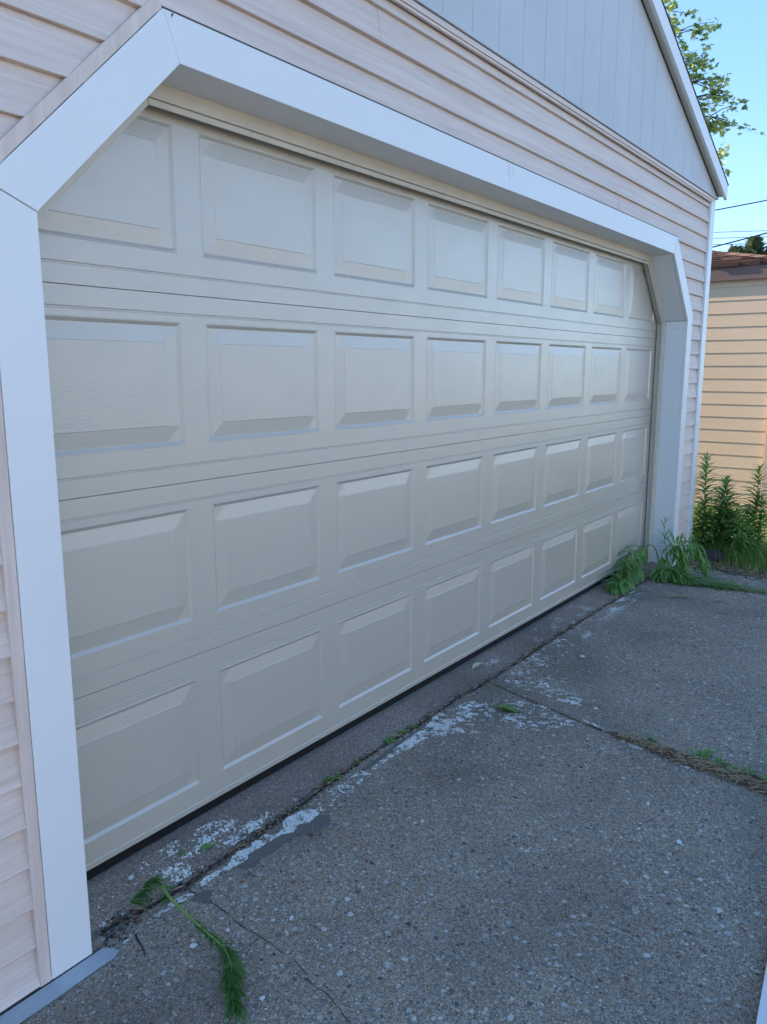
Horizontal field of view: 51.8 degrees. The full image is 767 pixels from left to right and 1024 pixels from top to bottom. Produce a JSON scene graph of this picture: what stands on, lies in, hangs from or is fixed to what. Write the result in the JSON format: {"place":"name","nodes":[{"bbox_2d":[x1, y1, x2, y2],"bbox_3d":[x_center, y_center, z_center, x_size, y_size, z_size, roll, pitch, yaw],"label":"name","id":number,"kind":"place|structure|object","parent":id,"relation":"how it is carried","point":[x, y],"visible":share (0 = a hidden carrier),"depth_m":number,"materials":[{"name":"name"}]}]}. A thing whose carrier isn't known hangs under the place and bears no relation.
{"place":"outdoors","nodes":[
{"label":"outdoors","id":0,"kind":"place"},
{"bbox_2d":[0,682,766,1023],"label":"driveway","id":1,"kind":"structure","parent":0,"point":[406,886],"depth_m":2.16,"materials":[{"name":"concrete"}]},
{"bbox_2d":[0,948,119,1023],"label":"flashing","id":2,"kind":"object","parent":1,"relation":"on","point":[42,997],"visible":1,"depth_m":1.87,"materials":[{"name":"grey metal"}]},
{"bbox_2d":[129,874,166,908],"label":"weed tuft","id":3,"kind":"object","parent":1,"relation":"on","point":[148,885],"visible":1,"depth_m":2.13,"materials":[{"name":"green plant"}]},
{"bbox_2d":[154,878,250,1023],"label":"cut weed stalk","id":4,"kind":"object","parent":1,"relation":"on","point":[233,975],"visible":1,"depth_m":1.90,"materials":[{"name":"green plant"}]},
{"bbox_2d":[133,884,350,1023],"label":"hairline crack","id":5,"kind":"object","parent":1,"relation":"on","point":[137,939],"visible":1,"depth_m":2.02,"materials":[{"name":"black concrete"}]},
{"bbox_2d":[192,715,440,902],"bbox_3d":[-0.109,0.962,2.708,0.120,0.015,1.374,7,12,33],"label":"mortar patch","id":6,"kind":"object","parent":1,"relation":"on","point":[257,855],"visible":1,"depth_m":2.46,"materials":[{"name":"grey concrete"}]},
{"bbox_2d":[398,729,408,734],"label":"weed","id":7,"kind":"object","parent":1,"relation":"on","point":[404,732],"visible":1,"depth_m":3.13,"materials":[{"name":"green plant"}]},
{"bbox_2d":[98,579,709,1020],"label":"paint flakes","id":8,"kind":"object","parent":1,"relation":"on","point":[312,813],"visible":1,"depth_m":2.58,"materials":[{"name":"white paint"}]},
{"bbox_2d":[497,704,519,712],"bbox_3d":[0.531,0.833,3.351,0.122,0.023,0.061,1,10,6],"label":"leaf bunch","id":9,"kind":"object","parent":1,"relation":"on","point":[504,707],"visible":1,"depth_m":3.35,"materials":[{"name":"green plant"}]},
{"bbox_2d":[756,965,766,1023],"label":"metal trim","id":10,"kind":"structure","parent":1,"relation":"on","point":[762,1015],"depth_m":1.78,"materials":[{"name":"white metal"}]},
{"bbox_2d":[488,565,766,782],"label":"driveway","id":11,"kind":"structure","parent":0,"point":[645,666],"depth_m":3.81,"materials":[{"name":"concrete"}]},
{"bbox_2d":[94,559,766,985],"bbox_3d":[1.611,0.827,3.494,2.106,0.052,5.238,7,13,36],"label":"debris","id":12,"kind":"object","parent":11,"relation":"on","point":[754,783],"visible":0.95,"depth_m":2.86,"materials":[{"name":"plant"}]},
{"bbox_2d":[323,771,340,783],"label":"weed","id":13,"kind":"object","parent":12,"relation":"on","point":[329,780],"visible":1,"depth_m":2.78,"materials":[{"name":"green plant"}]},
{"bbox_2d":[87,561,659,934],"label":"threshold slab","id":14,"kind":"structure","parent":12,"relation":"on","point":[317,764],"depth_m":2.75,"materials":[{"name":"concrete"}]},
{"bbox_2d":[199,843,213,849],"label":"fallen leaf","id":15,"kind":"object","parent":14,"relation":"on","point":[205,846],"visible":1,"depth_m":2.37,"materials":[{"name":"green plant"}]},
{"bbox_2d":[472,662,481,668],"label":"fallen leaf","id":16,"kind":"object","parent":14,"relation":"on","point":[477,664],"visible":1,"depth_m":3.78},
{"bbox_2d":[382,736,394,743],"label":"weed","id":17,"kind":"object","parent":12,"relation":"on","point":[390,740],"visible":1,"depth_m":3.06,"materials":[{"name":"green plant"}]},
{"bbox_2d":[723,762,758,774],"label":"weed","id":18,"kind":"object","parent":12,"relation":"on","point":[743,769],"visible":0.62,"depth_m":2.87,"materials":[{"name":"green plant"}]},
{"bbox_2d":[600,562,651,594],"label":"wilted weed","id":19,"kind":"object","parent":11,"relation":"on","point":[624,584],"visible":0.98,"depth_m":5.13,"materials":[{"name":"green plant"}]},
{"bbox_2d":[613,544,658,576],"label":"wilted weed","id":20,"kind":"object","parent":11,"relation":"on","point":[641,555],"visible":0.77,"depth_m":5.39,"materials":[{"name":"green plant"}]},
{"bbox_2d":[646,736,658,742],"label":"weed","id":21,"kind":"object","parent":11,"relation":"on","point":[650,739],"visible":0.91,"depth_m":3.10,"materials":[{"name":"green plant"}]},
{"bbox_2d":[651,517,673,558],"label":"wilted weed","id":22,"kind":"object","parent":11,"relation":"on","point":[665,534],"visible":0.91,"depth_m":5.47,"materials":[{"name":"green plant"}]},
{"bbox_2d":[649,556,692,585],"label":"wilted weed","id":23,"kind":"object","parent":11,"relation":"on","point":[670,575],"visible":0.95,"depth_m":5.35,"materials":[{"name":"green plant"}]},
{"bbox_2d":[659,530,696,576],"bbox_3d":[2.006,0.295,5.436,0.270,0.330,0.219,-1,10,-8],"label":"wilted weed","id":24,"kind":"object","parent":11,"relation":"on","point":[678,557],"visible":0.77,"depth_m":5.42,"materials":[{"name":"green plant"}]},
{"bbox_2d":[665,532,711,576],"bbox_3d":[2.118,0.287,5.486,0.333,0.331,0.221,2,11,12],"label":"wilted weed","id":25,"kind":"object","parent":11,"relation":"on","point":[704,570],"visible":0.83,"depth_m":5.46,"materials":[{"name":"green plant"}]},
{"bbox_2d":[686,747,716,759],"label":"weed","id":26,"kind":"object","parent":11,"relation":"on","point":[704,753],"visible":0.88,"depth_m":2.98,"materials":[{"name":"green plant"}]},
{"bbox_2d":[650,567,766,593],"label":"wilted weed","id":27,"kind":"object","parent":11,"relation":"on","point":[711,583],"visible":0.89,"depth_m":5.25,"materials":[{"name":"green plant"}]},
{"bbox_2d":[705,755,728,767],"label":"weed","id":28,"kind":"object","parent":11,"relation":"on","point":[718,760],"visible":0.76,"depth_m":2.92,"materials":[{"name":"green plant"}]},
{"bbox_2d":[664,0,766,251],"label":"sky","id":29,"kind":"structure","parent":0,"point":[740,47],"materials":[{"name":"blue"}]},
{"bbox_2d":[686,501,766,578],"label":"lawn","id":30,"kind":"structure","parent":0,"point":[730,565],"depth_m":5.76,"materials":[{"name":"plant"}]},
{"bbox_2d":[692,506,711,547],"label":"leafy weed","id":31,"kind":"object","parent":30,"relation":"on","point":[697,530],"visible":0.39,"depth_m":6.18,"materials":[{"name":"green plant"}]},
{"bbox_2d":[692,498,719,548],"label":"leafy weed","id":32,"kind":"object","parent":30,"relation":"on","point":[702,521],"visible":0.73,"depth_m":6.12,"materials":[{"name":"green plant"}]},
{"bbox_2d":[692,511,719,548],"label":"leafy weed","id":33,"kind":"object","parent":30,"relation":"on","point":[698,535],"visible":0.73,"depth_m":6.13,"materials":[{"name":"green plant"}]},
{"bbox_2d":[690,451,724,546],"bbox_3d":[2.482,-0.066,6.095,0.304,0.806,0.298,7,13,36],"label":"leafy weed","id":34,"kind":"object","parent":30,"relation":"on","point":[707,459],"visible":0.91,"depth_m":6.07,"materials":[{"name":"green plant"}]},
{"bbox_2d":[696,549,728,561],"bbox_3d":[2.514,0.323,6.030,0.269,0.088,0.168,7,13,36],"label":"stone","id":35,"kind":"object","parent":30,"relation":"on","point":[710,554],"visible":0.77,"depth_m":5.97,"materials":[{"name":"grey stone"}]},
{"bbox_2d":[663,0,764,177],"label":"maple tree","id":36,"kind":"object","parent":30,"relation":"on","point":[715,96],"visible":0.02,"depth_m":9.66,"materials":[{"name":"green plant"}]},
{"bbox_2d":[699,521,729,548],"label":"leafy weed","id":37,"kind":"object","parent":30,"relation":"on","point":[718,540],"visible":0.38,"depth_m":6.14,"materials":[{"name":"green plant"}]},
{"bbox_2d":[700,502,732,550],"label":"leafy weed","id":38,"kind":"object","parent":30,"relation":"on","point":[718,529],"visible":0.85,"depth_m":6.07,"materials":[{"name":"green plant"}]},
{"bbox_2d":[702,495,736,549],"bbox_3d":[2.623,0.099,6.114,0.292,0.480,0.264,7,13,36],"label":"leafy weed","id":39,"kind":"object","parent":30,"relation":"on","point":[724,517],"visible":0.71,"depth_m":6.06,"materials":[{"name":"green plant"}]},
{"bbox_2d":[699,474,739,546],"bbox_3d":[2.624,0.013,6.158,0.294,0.633,0.310,7,13,36],"label":"leafy weed","id":40,"kind":"object","parent":30,"relation":"on","point":[728,477],"visible":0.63,"depth_m":6.13,"materials":[{"name":"green plant"}]},
{"bbox_2d":[707,492,737,547],"bbox_3d":[2.643,0.088,6.145,0.265,0.493,0.289,-8,13,-36],"label":"leafy weed","id":41,"kind":"object","parent":30,"relation":"on","point":[718,516],"visible":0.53,"depth_m":6.12,"materials":[{"name":"green plant"}]},
{"bbox_2d":[708,476,748,544],"bbox_3d":[2.663,0.024,6.143,0.320,0.619,0.306,7,13,36],"label":"leafy weed","id":42,"kind":"object","parent":30,"relation":"on","point":[726,485],"visible":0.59,"depth_m":6.10,"materials":[{"name":"green plant"}]},
{"bbox_2d":[694,250,766,510],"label":"neighbouring garage","id":43,"kind":"structure","parent":30,"relation":"on","point":[733,429],"depth_m":7.88,"materials":[{"name":"beige plastic"}]},
{"bbox_2d":[717,508,747,544],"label":"leafy weed","id":44,"kind":"object","parent":30,"relation":"on","point":[731,526],"visible":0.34,"depth_m":6.08,"materials":[{"name":"green plant"}]},
{"bbox_2d":[719,504,754,552],"bbox_3d":[2.684,0.151,5.992,0.258,0.427,0.260,7,13,36],"label":"leafy weed","id":45,"kind":"object","parent":30,"relation":"on","point":[734,516],"visible":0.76,"depth_m":5.97,"materials":[{"name":"green plant"}]},
{"bbox_2d":[723,515,757,555],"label":"leafy weed","id":46,"kind":"object","parent":30,"relation":"on","point":[740,533],"visible":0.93,"depth_m":5.93,"materials":[{"name":"green plant"}]},
{"bbox_2d":[733,509,762,551],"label":"leafy weed","id":47,"kind":"object","parent":30,"relation":"on","point":[750,526],"visible":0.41,"depth_m":6.07,"materials":[{"name":"green plant"}]},
{"bbox_2d":[736,463,766,542],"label":"leafy weed","id":48,"kind":"object","parent":30,"relation":"on","point":[757,477],"visible":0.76,"depth_m":6.06,"materials":[{"name":"green plant"}]},
{"bbox_2d":[741,489,766,549],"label":"leafy weed","id":49,"kind":"object","parent":30,"relation":"on","point":[752,517],"visible":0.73,"depth_m":6.05,"materials":[{"name":"green plant"}]},
{"bbox_2d":[745,493,766,551],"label":"leafy weed","id":50,"kind":"object","parent":30,"relation":"on","point":[760,520],"visible":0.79,"depth_m":6.03,"materials":[{"name":"green plant"}]},
{"bbox_2d":[712,232,766,247],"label":"power line","id":51,"kind":"object","parent":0,"point":[739,240],"visible":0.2,"depth_m":18.20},
{"bbox_2d":[713,243,766,244],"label":"power line","id":52,"kind":"object","parent":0,"point":[748,243],"visible":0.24,"depth_m":21.77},
{"bbox_2d":[715,200,766,210],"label":"power line","id":53,"kind":"object","parent":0,"point":[740,205],"visible":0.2,"depth_m":16.01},
{"label":"ground","id":54,"kind":"structure","parent":0,"visible":0},
{"bbox_2d":[0,0,728,1014],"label":"garage","id":55,"kind":"structure","parent":54,"relation":"on","point":[580,120],"depth_m":2.33,"materials":[{"name":"white wood"}]},
{"bbox_2d":[38,105,656,879],"bbox_3d":[0.508,-0.356,3.802,0.046,2.133,4.950,7,13,36],"label":"garage door","id":56,"kind":"structure","parent":55,"relation":"attached to","point":[340,449],"depth_m":2.68,"materials":[{"name":"metal"}]},
{"bbox_2d":[38,105,656,338],"bbox_3d":[0.508,-1.144,3.659,0.046,0.532,4.950,7,13,36],"label":"door section","id":57,"kind":"structure","parent":56,"relation":"in","point":[176,204],"depth_m":2.59,"materials":[{"name":"beige metal"}]},
{"bbox_2d":[42,282,655,500],"bbox_3d":[0.508,-0.619,3.754,0.046,0.532,4.950,7,13,36],"label":"door section","id":58,"kind":"structure","parent":56,"relation":"in","point":[148,389],"depth_m":2.60,"materials":[{"name":"beige metal"}]},
{"bbox_2d":[59,415,651,699],"bbox_3d":[0.508,-0.094,3.850,0.046,0.532,4.950,7,13,36],"label":"door section","id":59,"kind":"structure","parent":56,"relation":"in","point":[158,577],"depth_m":2.71,"materials":[{"name":"beige metal"}]},
{"bbox_2d":[73,489,646,871],"bbox_3d":[0.508,0.416,3.942,0.046,0.502,4.950,7,13,36],"label":"door section","id":60,"kind":"structure","parent":56,"relation":"in","point":[155,747],"depth_m":2.82,"materials":[{"name":"beige metal"}]},
{"bbox_2d":[724,244,745,252],"bbox_3d":[10.782,-5.624,24.601,1.894,5.269,1.866,7,13,36],"label":"conifer","id":61,"kind":"object","parent":54,"relation":"on","point":[740,249],"visible":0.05,"depth_m":24.04,"materials":[{"name":"green plant"}]},
{"bbox_2d":[744,234,766,254],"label":"conifer","id":62,"kind":"object","parent":54,"relation":"on","point":[753,248],"visible":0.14,"depth_m":24.13,"materials":[{"name":"green plant"}]}
]}

